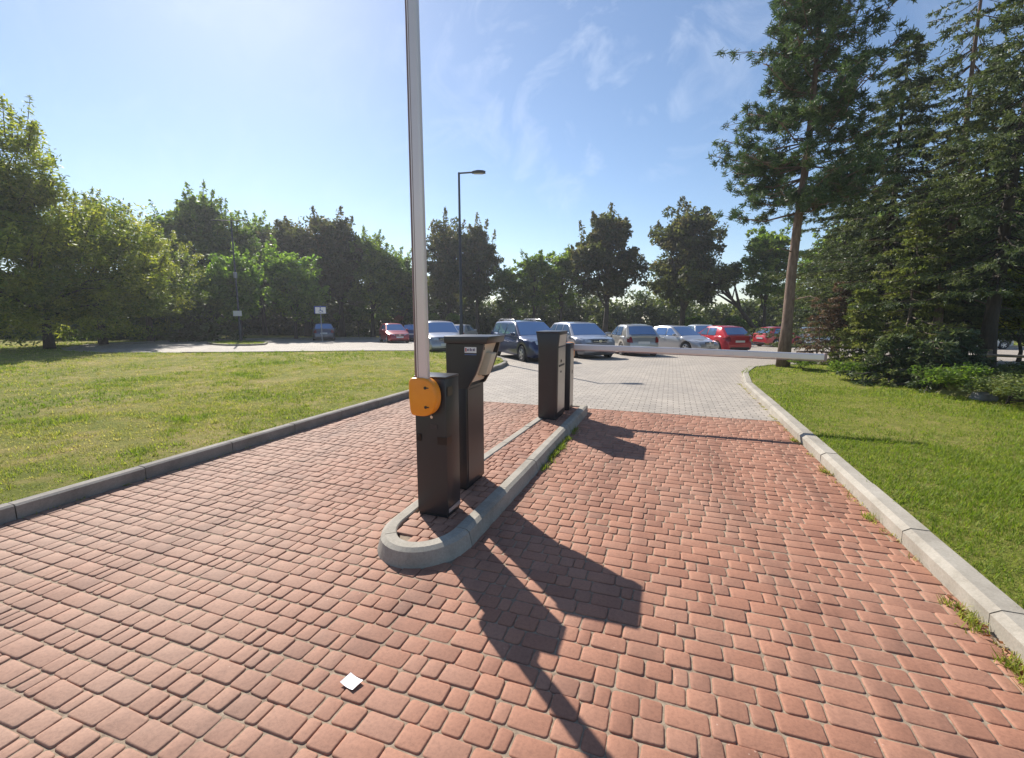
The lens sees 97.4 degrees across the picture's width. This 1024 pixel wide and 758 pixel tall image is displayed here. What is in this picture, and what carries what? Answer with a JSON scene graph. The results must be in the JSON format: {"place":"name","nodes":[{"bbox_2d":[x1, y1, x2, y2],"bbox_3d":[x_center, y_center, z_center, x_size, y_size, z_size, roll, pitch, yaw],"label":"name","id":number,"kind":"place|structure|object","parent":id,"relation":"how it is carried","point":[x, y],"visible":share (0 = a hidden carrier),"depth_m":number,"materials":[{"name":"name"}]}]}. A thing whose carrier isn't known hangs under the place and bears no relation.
{"place":"outdoors","nodes":[
{"label":"outdoors","id":0,"kind":"place"},
{"bbox_2d":[0,334,504,503],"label":"lawn beside entry","id":1,"kind":"structure","parent":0,"point":[17,492],"depth_m":8.78,"materials":[{"name":"green plant"}]},
{"bbox_2d":[0,93,80,338],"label":"ash tree","id":2,"kind":"object","parent":1,"relation":"on","point":[44,182],"visible":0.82,"depth_m":19.90,"materials":[{"name":"green plant"}]},
{"bbox_2d":[0,177,143,348],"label":"ash tree","id":3,"kind":"object","parent":1,"relation":"on","point":[87,241],"visible":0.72,"depth_m":21.45,"materials":[{"name":"green plant"}]},
{"bbox_2d":[12,183,176,344],"bbox_3d":[-23.564,-6.452,25.084,7.882,9.071,6.402,-5,9,-32],"label":"ash tree","id":4,"kind":"object","parent":1,"relation":"on","point":[145,260],"visible":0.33,"depth_m":25.30,"materials":[{"name":"green plant"}]},
{"bbox_2d":[91,198,211,340],"bbox_3d":[-23.842,-7.000,29.234,7.662,9.149,6.284,1,8,10],"label":"ash tree","id":5,"kind":"object","parent":1,"relation":"on","point":[168,313],"visible":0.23,"depth_m":29.63,"materials":[{"name":"green plant"}]},
{"bbox_2d":[142,225,194,294],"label":"broadleaf tree","id":6,"kind":"object","parent":1,"relation":"on","point":[181,264],"visible":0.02,"depth_m":41.77,"materials":[{"name":"green plant"}]},
{"bbox_2d":[173,262,219,327],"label":"young tree","id":7,"kind":"object","parent":1,"relation":"on","point":[202,288],"visible":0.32,"depth_m":33.31,"materials":[{"name":"green plant"}]},
{"bbox_2d":[143,179,262,336],"bbox_3d":[-27.637,-10.716,40.885,9.515,13.807,7.912,-8,11,-43],"label":"broadleaf tree","id":8,"kind":"object","parent":1,"relation":"on","point":[190,218],"visible":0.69,"depth_m":39.32,"materials":[{"name":"green plant"}]},
{"bbox_2d":[240,209,299,334],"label":"broadleaf tree","id":9,"kind":"object","parent":1,"relation":"on","point":[265,227],"visible":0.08,"depth_m":48.05,"materials":[{"name":"green plant"}]},
{"bbox_2d":[255,205,332,335],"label":"chestnut tree","id":10,"kind":"object","parent":1,"relation":"on","point":[294,239],"visible":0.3,"depth_m":45.06,"materials":[{"name":"green plant"}]},
{"bbox_2d":[303,206,363,336],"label":"chestnut tree","id":11,"kind":"object","parent":1,"relation":"on","point":[334,236],"visible":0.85,"depth_m":44.21,"materials":[{"name":"green plant"}]},
{"bbox_2d":[333,312,339,336],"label":"globe tree","id":12,"kind":"object","parent":1,"relation":"on","point":[336,316],"visible":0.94,"depth_m":46.30,"materials":[{"name":"green plant"}]},
{"bbox_2d":[335,225,409,336],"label":"broadleaf tree","id":13,"kind":"object","parent":1,"relation":"on","point":[377,262],"visible":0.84,"depth_m":44.67,"materials":[{"name":"green plant"}]},
{"bbox_2d":[394,314,404,322],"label":"globe tree","id":14,"kind":"object","parent":1,"relation":"on","point":[399,318],"visible":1,"depth_m":47.34,"materials":[{"name":"green plant"}]},
{"bbox_2d":[376,247,428,325],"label":"broadleaf tree","id":15,"kind":"object","parent":1,"relation":"on","point":[402,298],"visible":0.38,"depth_m":48.25,"materials":[{"name":"green plant"}]},
{"bbox_2d":[426,206,471,320],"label":"chestnut tree","id":16,"kind":"object","parent":1,"relation":"on","point":[443,269],"visible":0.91,"depth_m":46.05,"materials":[{"name":"green plant"}]},
{"bbox_2d":[458,170,485,334],"bbox_3d":[-1.665,-4.700,18.524,1.204,7.420,0.280,0,8,0],"label":"street lamp","id":17,"kind":"object","parent":1,"relation":"on","point":[460,258],"visible":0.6,"depth_m":18.39,"materials":[{"name":"grey metal"}]},
{"bbox_2d":[452,212,504,333],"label":"chestnut tree","id":18,"kind":"object","parent":1,"relation":"on","point":[480,260],"visible":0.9,"depth_m":47.83,"materials":[{"name":"green plant"}]},
{"bbox_2d":[488,265,531,318],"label":"broadleaf tree","id":19,"kind":"object","parent":1,"relation":"on","point":[503,281],"visible":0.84,"depth_m":45.46,"materials":[{"name":"green plant"}]},
{"bbox_2d":[539,244,585,321],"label":"broadleaf tree","id":20,"kind":"object","parent":1,"relation":"on","point":[561,265],"visible":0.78,"depth_m":45.17,"materials":[{"name":"green plant"}]},
{"bbox_2d":[397,407,578,541],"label":"traffic island paving","id":21,"kind":"structure","parent":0,"point":[499,468],"depth_m":4.37,"materials":[{"name":"red brick"}]},
{"bbox_2d":[405,0,459,517],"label":"barrier gate","id":22,"kind":"structure","parent":21,"relation":"on","point":[434,401],"depth_m":3.33,"materials":[{"name":"paint"}]},
{"bbox_2d":[444,334,504,489],"bbox_3d":[-0.335,0.300,4.198,0.425,1.409,0.424,3,9,19],"label":"ticket machine","id":23,"kind":"object","parent":21,"relation":"on","point":[470,359],"visible":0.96,"depth_m":4.07,"materials":[{"name":"paint"}]},
{"bbox_2d":[536,330,567,419],"bbox_3d":[0.626,-0.079,7.079,0.368,1.352,0.572,3,9,19],"label":"ticket post","id":24,"kind":"object","parent":21,"relation":"on","point":[551,369],"visible":1,"depth_m":6.84,"materials":[{"name":"metal"}]},
{"bbox_2d":[564,342,826,409],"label":"barrier gate","id":25,"kind":"structure","parent":21,"relation":"on","point":[571,348],"depth_m":7.25,"materials":[{"name":"metal"}]},
{"bbox_2d":[0,398,1023,757],"bbox_3d":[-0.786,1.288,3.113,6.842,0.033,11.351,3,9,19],"label":"red paving","id":26,"kind":"structure","parent":0,"point":[342,438],"depth_m":2.58,"materials":[{"name":"red brick"}]},
{"bbox_2d":[340,673,361,689],"bbox_3d":[-0.747,1.409,2.095,0.086,0.010,0.061,5,9,31],"label":"paper slip","id":27,"kind":"object","parent":26,"relation":"on","point":[350,681],"visible":1,"depth_m":2.10,"materials":[{"name":"white paper"}]},
{"bbox_2d":[377,406,587,568],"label":"traffic island kerb","id":28,"kind":"structure","parent":26,"relation":"on","point":[460,539],"depth_m":3.53,"materials":[{"name":"concrete"}]},
{"bbox_2d":[25,384,1023,691],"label":"gutter weeds","id":29,"kind":"object","parent":26,"relation":"on","point":[1013,664],"visible":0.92,"depth_m":2.60,"materials":[{"name":"green plant"}]},
{"bbox_2d":[572,404,587,410],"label":"traffic island end","id":30,"kind":"structure","parent":26,"relation":"on","point":[574,405],"depth_m":7.96,"materials":[{"name":"concrete"}]},
{"bbox_2d":[0,0,1023,323],"label":"sky","id":31,"kind":"structure","parent":0,"point":[569,109],"materials":[{"name":"blue"}]},
{"bbox_2d":[68,338,1023,420],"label":"car park paving","id":32,"kind":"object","parent":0,"point":[687,384],"visible":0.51,"depth_m":12.64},
{"bbox_2d":[61,338,269,352],"bbox_3d":[-21.365,-2.189,28.819,7.065,0.558,22.475,-3,9,-19],"label":"curb","id":33,"kind":"object","parent":32,"relation":"on","point":[86,345],"visible":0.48,"depth_m":27.27,"materials":[{"name":"concrete"}]},
{"bbox_2d":[205,241,264,336],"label":"young tree","id":34,"kind":"object","parent":32,"relation":"on","point":[249,283],"visible":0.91,"depth_m":33.98,"materials":[{"name":"green plant"}]},
{"bbox_2d":[207,340,266,345],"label":"curb","id":35,"kind":"structure","parent":32,"relation":"on","point":[265,343],"depth_m":26.67,"materials":[{"name":"concrete"}]},
{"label":"lamp island","id":36,"kind":"structure","parent":35,"relation":"on","visible":0},
{"bbox_2d":[212,220,247,340],"bbox_3d":[-19.324,-6.782,31.256,2.450,8.270,0.395,0,8,0],"label":"street lamp","id":37,"kind":"object","parent":36,"relation":"on","point":[238,313],"visible":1,"depth_m":31.35,"materials":[{"name":"white metal"}]},
{"bbox_2d":[208,340,267,343],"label":"grass on lamp island","id":38,"kind":"structure","parent":36,"relation":"on","point":[241,342],"depth_m":29.22,"materials":[{"name":"green plant"}]},
{"bbox_2d":[0,350,506,524],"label":"kerb","id":39,"kind":"structure","parent":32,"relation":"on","point":[27,506],"depth_m":4.99,"materials":[{"name":"grey concrete"}]},
{"bbox_2d":[257,235,331,338],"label":"young tree","id":40,"kind":"object","parent":32,"relation":"on","point":[291,277],"visible":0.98,"depth_m":38.36,"materials":[{"name":"green plant"}]},
{"bbox_2d":[314,306,325,341],"bbox_3d":[-14.135,-4.070,33.276,0.840,2.700,0.087,-1,8,-8],"label":"parking sign","id":41,"kind":"object","parent":32,"relation":"on","point":[320,310],"visible":0.94,"depth_m":33.11,"materials":[{"name":"white metal"}]},
{"bbox_2d":[310,323,335,340],"bbox_3d":[-16.281,-4.113,38.807,2.060,1.480,4.234,-4,9,-23],"label":"hatchback","id":42,"kind":"object","parent":32,"relation":"on","point":[328,331],"visible":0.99,"depth_m":37.08,"materials":[{"name":"paint"}]},
{"bbox_2d":[379,323,408,342],"bbox_3d":[-9.165,-3.587,34.840,1.980,1.470,3.934,-4,9,-27],"label":"hatchback","id":43,"kind":"object","parent":32,"relation":"on","point":[388,332],"visible":1,"depth_m":33.88,"materials":[{"name":"paint"}]},
{"bbox_2d":[403,324,413,339],"bbox_3d":[-8.437,-4.031,38.819,2.020,1.460,4.134,-1,8,-4],"label":"hatchback","id":44,"kind":"object","parent":32,"relation":"on","point":[410,328],"visible":0.08,"depth_m":36.94,"materials":[{"name":"blue paint"}]},
{"bbox_2d":[428,312,439,320],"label":"globe tree","id":45,"kind":"object","parent":32,"relation":"on","point":[433,316],"visible":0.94,"depth_m":45.26,"materials":[{"name":"green plant"}]},
{"bbox_2d":[428,320,458,350],"bbox_3d":[-3.629,-2.143,22.420,2.100,1.530,4.334,-3,8,-18],"label":"crossover car","id":46,"kind":"object","parent":32,"relation":"on","point":[439,330],"visible":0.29,"depth_m":21.32,"materials":[{"name":"grey paint"}]},
{"bbox_2d":[446,313,459,322],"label":"globe tree","id":47,"kind":"object","parent":32,"relation":"on","point":[453,317],"visible":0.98,"depth_m":45.28,"materials":[{"name":"green plant"}]},
{"bbox_2d":[454,324,477,333],"bbox_3d":[-4.056,-3.825,37.333,1.980,1.470,3.934,2,8,14],"label":"hatchback","id":48,"kind":"object","parent":32,"relation":"on","point":[468,329],"visible":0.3,"depth_m":36.37,"materials":[{"name":"silver paint"}]},
{"bbox_2d":[491,319,567,361],"bbox_3d":[0.629,-1.651,18.349,2.100,1.585,4.484,-3,9,-22],"label":"estate car","id":49,"kind":"object","parent":32,"relation":"on","point":[520,341],"visible":0.48,"depth_m":17.59,"materials":[{"name":"blue paint"}]},
{"bbox_2d":[507,249,557,318],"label":"broadleaf tree","id":50,"kind":"object","parent":32,"relation":"on","point":[533,271],"visible":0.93,"depth_m":44.17,"materials":[{"name":"green plant"}]},
{"bbox_2d":[550,321,614,357],"bbox_3d":[2.990,-1.810,20.144,2.060,1.510,4.284,-2,8,-15],"label":"people carrier","id":51,"kind":"object","parent":32,"relation":"on","point":[586,333],"visible":0.49,"depth_m":18.94,"materials":[{"name":"silver paint"}]},
{"bbox_2d":[556,324,563,329],"bbox_3d":[2.130,-2.274,20.421,0.147,0.412,0.760,-2,8,-15],"label":"side window","id":52,"kind":"structure","parent":51,"relation":"in","point":[559,327],"depth_m":20.41,"materials":[{"name":"clear glass"}]},
{"bbox_2d":[563,325,569,334],"bbox_3d":[2.388,-2.145,19.504,0.146,0.412,1.022,-2,8,-15],"label":"side window","id":53,"kind":"structure","parent":51,"relation":"in","point":[566,327],"depth_m":19.60,"materials":[{"name":"clear glass"}]},
{"bbox_2d":[608,324,659,354],"bbox_3d":[5.761,-1.965,21.942,1.970,1.460,3.984,0,8,-3],"label":"hatchback","id":54,"kind":"object","parent":32,"relation":"on","point":[645,335],"visible":0.66,"depth_m":20.25,"materials":[{"name":"silver paint"}]},
{"bbox_2d":[654,325,718,348],"bbox_3d":[8.963,-2.216,24.530,2.020,1.430,4.514,-4,9,-26],"label":"saloon car","id":55,"kind":"object","parent":32,"relation":"on","point":[676,336],"visible":0.67,"depth_m":23.54,"materials":[{"name":"silver paint"}]},
{"bbox_2d":[688,324,712,332],"bbox_3d":[13.269,-3.027,31.384,2.020,1.560,4.234,1,8,8],"label":"people carrier","id":56,"kind":"object","parent":32,"relation":"on","point":[697,328],"visible":0.02,"depth_m":30.88,"materials":[{"name":"paint"}]},
{"bbox_2d":[699,325,752,350],"bbox_3d":[11.658,-2.321,25.527,2.000,1.460,4.184,-1,8,-7],"label":"hatchback","id":57,"kind":"object","parent":32,"relation":"on","point":[726,337],"visible":0.63,"depth_m":23.72,"materials":[{"name":"red paint"}]},
{"bbox_2d":[736,223,811,326],"bbox_3d":[22.458,-8.300,39.150,5.669,10.332,5.679,-1,8,-8],"label":"broadleaf tree","id":58,"kind":"object","parent":32,"relation":"on","point":[773,261],"visible":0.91,"depth_m":38.27,"materials":[{"name":"green plant"}]},
{"bbox_2d":[753,327,801,346],"bbox_3d":[19.770,-3.155,33.387,3.534,1.480,1.920,-3,8,-17],"label":"car","id":59,"kind":"object","parent":32,"relation":"on","point":[760,340],"visible":0.42,"depth_m":32.73,"materials":[{"name":"red paint"}]},
{"bbox_2d":[798,327,829,344],"bbox_3d":[22.645,-3.185,33.887,1.980,1.480,3.934,4,9,23],"label":"hatchback","id":60,"kind":"object","parent":32,"relation":"on","point":[809,334],"visible":0.16,"depth_m":32.71,"materials":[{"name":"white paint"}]},
{"bbox_2d":[792,295,838,357],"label":"dead conifer","id":61,"kind":"object","parent":32,"relation":"on","point":[816,346],"visible":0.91,"depth_m":15.42,"materials":[{"name":"brown plant"}]},
{"bbox_2d":[815,279,855,356],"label":"dead conifer","id":62,"kind":"object","parent":32,"relation":"on","point":[837,316],"visible":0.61,"depth_m":16.64,"materials":[{"name":"brown plant"}]},
{"bbox_2d":[797,196,877,351],"bbox_3d":[15.735,-5.409,21.556,3.926,8.510,3.578,-3,9,-23],"label":"spruce tree","id":63,"kind":"object","parent":32,"relation":"on","point":[830,236],"visible":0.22,"depth_m":21.48,"materials":[{"name":"green plant"}]},
{"bbox_2d":[741,364,1023,663],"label":"kerb","id":64,"kind":"structure","parent":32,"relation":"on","point":[958,577],"depth_m":3.20,"materials":[{"name":"concrete"}]},
{"bbox_2d":[746,31,1023,356],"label":"spruce tree","id":65,"kind":"object","parent":32,"relation":"on","point":[915,100],"visible":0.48,"depth_m":16.67,"materials":[{"name":"green plant"}]},
{"bbox_2d":[819,0,1023,339],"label":"spruce tree","id":66,"kind":"object","parent":32,"relation":"on","point":[945,84],"visible":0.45,"depth_m":14.66,"materials":[{"name":"green wood"}]},
{"bbox_2d":[885,135,1004,352],"bbox_3d":[19.009,-5.767,20.082,4.682,9.606,5.138,-4,9,-24],"label":"spruce tree","id":67,"kind":"object","parent":32,"relation":"on","point":[945,225],"depth_m":19.57,"materials":[{"name":"green plant"}]},
{"bbox_2d":[892,47,1023,360],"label":"spruce tree","id":68,"kind":"object","parent":32,"relation":"on","point":[970,323],"visible":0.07,"depth_m":17.19,"materials":[{"name":"green plant"}]},
{"bbox_2d":[976,333,1013,348],"bbox_3d":[33.688,-2.950,32.911,4.434,1.440,2.020,1,8,6],"label":"saloon car","id":69,"kind":"object","parent":32,"relation":"on","point":[1004,345],"visible":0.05,"depth_m":32.02,"materials":[{"name":"paint"}]},
{"bbox_2d":[981,173,1023,333],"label":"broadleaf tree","id":70,"kind":"object","parent":32,"relation":"on","point":[1018,216],"visible":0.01,"depth_m":35.46,"materials":[{"name":"green plant"}]},
{"bbox_2d":[484,401,765,420],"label":"ground","id":71,"kind":"structure","parent":0,"point":[647,412],"depth_m":8.34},
{"bbox_2d":[0,273,1019,341],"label":"wood","id":72,"kind":"object","parent":71,"relation":"on","point":[649,310],"visible":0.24,"depth_m":53.10,"materials":[{"name":"green plant"}]},
{"bbox_2d":[270,337,1023,346],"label":"kerb","id":73,"kind":"structure","parent":71,"relation":"on","point":[378,337],"depth_m":42.49,"materials":[{"name":"concrete"}]},
{"bbox_2d":[742,364,1023,608],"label":"lawn under conifers","id":74,"kind":"structure","parent":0,"point":[1007,551],"depth_m":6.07,"materials":[{"name":"green plant"}]},
{"bbox_2d":[787,359,816,369],"bbox_3d":[8.715,-0.505,13.511,1.322,0.503,0.930,-8,11,-44],"label":"undergrowth shrub","id":75,"kind":"object","parent":74,"relation":"on","point":[800,363],"visible":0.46,"depth_m":13.23,"materials":[{"name":"green plant"}]},
{"bbox_2d":[706,0,919,366],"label":"pine tree","id":76,"kind":"object","parent":74,"relation":"on","point":[833,185],"visible":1,"depth_m":12.80,"materials":[{"name":"green plant"}]},
{"bbox_2d":[817,288,888,365],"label":"young spruce","id":77,"kind":"object","parent":74,"relation":"on","point":[861,331],"visible":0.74,"depth_m":14.30,"materials":[{"name":"green plant"}]},
{"bbox_2d":[827,360,890,379],"bbox_3d":[8.577,-0.197,11.112,1.046,0.566,1.487,-2,8,-15],"label":"undergrowth shrub","id":78,"kind":"object","parent":74,"relation":"on","point":[836,367],"visible":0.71,"depth_m":11.08,"materials":[{"name":"green plant"}]},
{"bbox_2d":[835,333,934,387],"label":"young spruce","id":79,"kind":"object","parent":74,"relation":"on","point":[878,351],"visible":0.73,"depth_m":10.50,"materials":[{"name":"green plant"}]},
{"bbox_2d":[840,207,970,355],"bbox_3d":[12.693,-2.862,14.363,3.370,5.008,3.719,4,9,27],"label":"young spruce","id":80,"kind":"object","parent":74,"relation":"on","point":[908,327],"visible":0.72,"depth_m":14.12,"materials":[{"name":"green plant"}]},
{"bbox_2d":[850,338,962,393],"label":"young spruce","id":81,"kind":"object","parent":74,"relation":"on","point":[933,345],"visible":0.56,"depth_m":9.88,"materials":[{"name":"green plant"}]},
{"bbox_2d":[837,0,1023,365],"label":"spruce tree","id":82,"kind":"object","parent":74,"relation":"on","point":[1006,224],"visible":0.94,"depth_m":12.88,"materials":[{"name":"green plant"}]},
{"bbox_2d":[907,360,994,389],"bbox_3d":[9.093,-0.015,9.278,1.900,0.724,1.337,-1,8,-6],"label":"undergrowth shrub","id":83,"kind":"object","parent":74,"relation":"on","point":[951,374],"visible":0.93,"depth_m":9.03,"materials":[{"name":"green plant"}]},
{"bbox_2d":[898,328,1011,387],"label":"young spruce","id":84,"kind":"object","parent":74,"relation":"on","point":[969,338],"visible":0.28,"depth_m":10.08,"materials":[{"name":"green plant"}]},
{"bbox_2d":[936,376,1023,401],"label":"mossy mound","id":85,"kind":"object","parent":74,"relation":"on","point":[952,390],"visible":0.24,"depth_m":8.97,"materials":[{"name":"green plant"}]},
{"bbox_2d":[969,392,998,401],"bbox_3d":[9.046,0.353,8.618,0.433,0.219,0.374,3,9,19],"label":"boulder","id":86,"kind":"object","parent":74,"relation":"on","point":[984,396],"visible":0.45,"depth_m":8.51,"materials":[{"name":"grey stone"}]},
{"bbox_2d":[955,371,1023,403],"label":"undergrowth shrub","id":87,"kind":"object","parent":74,"relation":"on","point":[1004,381],"visible":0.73,"depth_m":8.16,"materials":[{"name":"green plant"}]},
{"bbox_2d":[969,265,1023,361],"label":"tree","id":88,"kind":"object","parent":74,"relation":"on","point":[1016,301],"visible":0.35,"depth_m":15.49,"materials":[{"name":"green plant"}]},
{"bbox_2d":[978,350,1023,362],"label":"rail fence","id":89,"kind":"object","parent":74,"relation":"on","point":[990,354],"visible":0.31,"depth_m":11.11,"materials":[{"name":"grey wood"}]},
{"bbox_2d":[981,359,1023,377],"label":"undergrowth shrub","id":90,"kind":"object","parent":74,"relation":"on","point":[1019,369],"visible":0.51,"depth_m":9.53,"materials":[{"name":"green plant"}]},
{"bbox_2d":[994,374,1023,398],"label":"undergrowth shrub","id":91,"kind":"object","parent":74,"relation":"on","point":[1020,390],"visible":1,"depth_m":7.53,"materials":[{"name":"green plant"}]},
{"bbox_2d":[1004,344,1023,374],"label":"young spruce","id":92,"kind":"object","parent":74,"relation":"on","point":[1020,361],"visible":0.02,"depth_m":9.99,"materials":[{"name":"green plant"}]},
{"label":"lawn beyond car park","id":93,"kind":"structure","parent":0,"visible":0},
{"bbox_2d":[562,202,654,335],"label":"chestnut tree","id":94,"kind":"object","parent":93,"relation":"on","point":[596,252],"visible":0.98,"depth_m":43.50,"materials":[{"name":"green plant"}]},
{"bbox_2d":[645,196,728,325],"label":"chestnut tree","id":95,"kind":"object","parent":93,"relation":"on","point":[684,239],"visible":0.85,"depth_m":42.88,"materials":[{"name":"green plant"}]},
{"bbox_2d":[684,315,717,325],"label":"shrub","id":96,"kind":"object","parent":93,"relation":"on","point":[697,319],"visible":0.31,"depth_m":44.82,"materials":[{"name":"green plant"}]},
{"bbox_2d":[673,258,756,332],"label":"leaning tree","id":97,"kind":"object","parent":93,"relation":"on","point":[730,273],"visible":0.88,"depth_m":41.61,"materials":[{"name":"green plant"}]},
{"bbox_2d":[719,315,757,338],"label":"shrub","id":98,"kind":"object","parent":93,"relation":"on","point":[733,320],"visible":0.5,"depth_m":42.89,"materials":[{"name":"green plant"}]},
{"bbox_2d":[795,252,826,323],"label":"broadleaf tree","id":99,"kind":"object","parent":93,"relation":"on","point":[804,261],"visible":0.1,"depth_m":44.92,"materials":[{"name":"green plant"}]},
{"bbox_2d":[805,196,906,313],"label":"broadleaf tree","id":100,"kind":"object","parent":93,"relation":"on","point":[879,214],"visible":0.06,"depth_m":41.03,"materials":[{"name":"green plant"}]},
{"bbox_2d":[893,169,1011,301],"bbox_3d":[37.642,-10.790,39.822,8.703,15.415,10.466,0,8,3],"label":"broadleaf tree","id":101,"kind":"object","parent":93,"relation":"on","point":[938,203],"depth_m":38.85,"materials":[{"name":"green plant"}]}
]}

